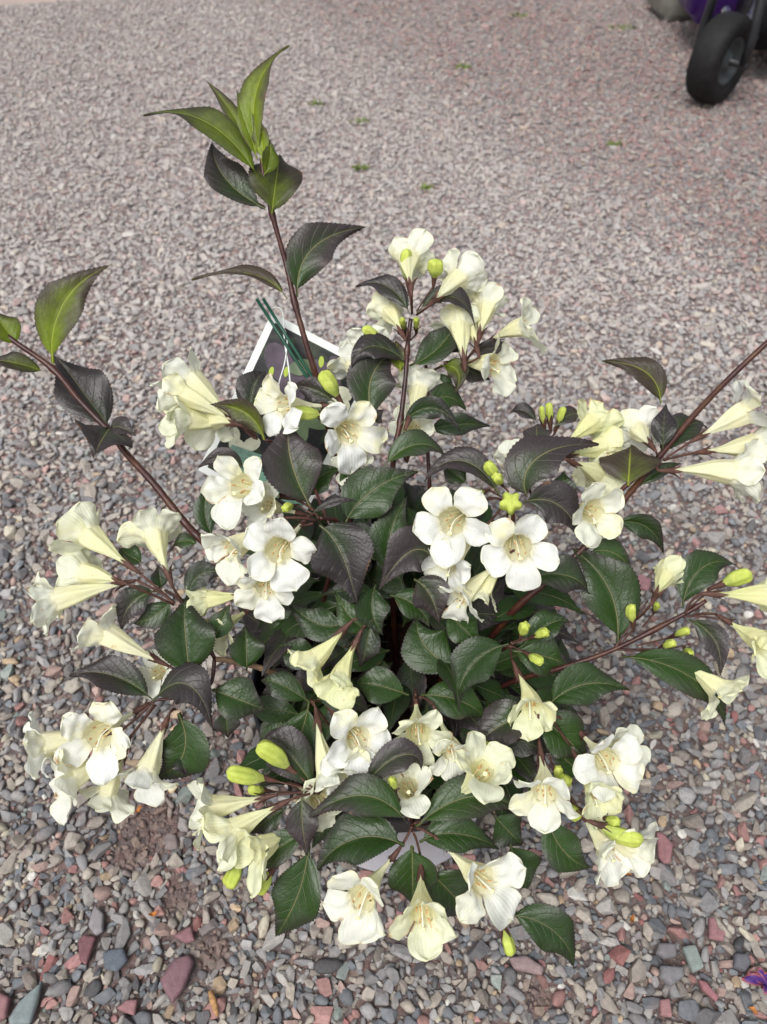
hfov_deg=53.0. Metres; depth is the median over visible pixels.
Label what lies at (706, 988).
stone
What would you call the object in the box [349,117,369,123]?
weed tuft
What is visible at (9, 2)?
pavement
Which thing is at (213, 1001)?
wood chip
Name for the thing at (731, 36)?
garden cart
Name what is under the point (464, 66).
weed tuft
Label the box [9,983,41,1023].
stone
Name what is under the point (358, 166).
weed tuft
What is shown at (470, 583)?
flowering shrub
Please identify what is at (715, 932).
stone
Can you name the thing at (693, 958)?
stone
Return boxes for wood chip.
[208,990,218,1015]
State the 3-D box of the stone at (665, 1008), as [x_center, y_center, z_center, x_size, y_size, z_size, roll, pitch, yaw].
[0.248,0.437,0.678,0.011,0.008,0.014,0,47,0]
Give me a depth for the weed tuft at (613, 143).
1.99 m
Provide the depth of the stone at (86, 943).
0.71 m
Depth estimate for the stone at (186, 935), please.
0.71 m
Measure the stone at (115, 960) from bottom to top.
0.009 m
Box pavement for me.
[0,0,72,5]
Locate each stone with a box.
[0,993,10,1020]
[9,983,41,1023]
[78,935,95,964]
[88,906,103,935]
[103,949,127,971]
[117,1000,137,1014]
[160,955,193,1002]
[174,927,194,942]
[509,956,543,974]
[638,574,650,590]
[655,943,675,959]
[656,832,672,863]
[659,965,683,985]
[659,999,671,1016]
[682,945,703,972]
[698,980,717,1001]
[708,917,724,940]
[733,953,750,971]
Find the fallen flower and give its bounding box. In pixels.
[741,968,766,994]
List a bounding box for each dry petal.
[148,911,157,916]
[748,1007,757,1013]
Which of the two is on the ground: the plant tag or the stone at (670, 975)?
the stone at (670, 975)
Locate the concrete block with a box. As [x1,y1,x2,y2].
[647,0,692,20]
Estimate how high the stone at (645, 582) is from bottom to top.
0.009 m
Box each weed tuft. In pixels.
[307,99,325,105]
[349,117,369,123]
[351,162,368,169]
[420,183,433,190]
[454,63,471,68]
[511,11,527,16]
[606,139,622,145]
[608,23,635,30]
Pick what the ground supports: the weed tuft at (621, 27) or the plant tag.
the weed tuft at (621, 27)
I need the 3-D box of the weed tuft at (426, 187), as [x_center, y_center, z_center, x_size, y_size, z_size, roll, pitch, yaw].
[0.103,-0.771,1.816,0.040,0.014,0.027,0,47,0]
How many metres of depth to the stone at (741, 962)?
0.70 m
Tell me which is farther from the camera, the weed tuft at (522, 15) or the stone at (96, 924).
the weed tuft at (522, 15)
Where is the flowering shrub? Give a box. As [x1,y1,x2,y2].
[0,45,766,969]
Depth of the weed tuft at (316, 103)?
2.19 m
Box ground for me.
[0,0,766,1023]
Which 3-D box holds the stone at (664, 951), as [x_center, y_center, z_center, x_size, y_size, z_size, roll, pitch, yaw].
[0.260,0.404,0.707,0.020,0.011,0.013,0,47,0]
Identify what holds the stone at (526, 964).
on the ground
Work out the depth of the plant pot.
0.69 m
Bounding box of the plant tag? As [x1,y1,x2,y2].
[199,298,355,513]
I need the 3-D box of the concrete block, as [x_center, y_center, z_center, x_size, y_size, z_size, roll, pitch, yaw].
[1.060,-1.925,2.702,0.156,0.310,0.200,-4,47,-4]
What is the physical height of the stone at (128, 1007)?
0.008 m
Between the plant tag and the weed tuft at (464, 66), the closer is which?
the plant tag
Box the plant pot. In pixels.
[251,611,520,873]
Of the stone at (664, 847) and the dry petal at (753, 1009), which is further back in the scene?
the stone at (664, 847)
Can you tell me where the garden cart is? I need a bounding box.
[678,0,766,103]
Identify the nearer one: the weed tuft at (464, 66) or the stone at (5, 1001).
the stone at (5, 1001)
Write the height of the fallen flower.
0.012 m
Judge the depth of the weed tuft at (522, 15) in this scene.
2.81 m
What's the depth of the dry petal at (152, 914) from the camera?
0.73 m

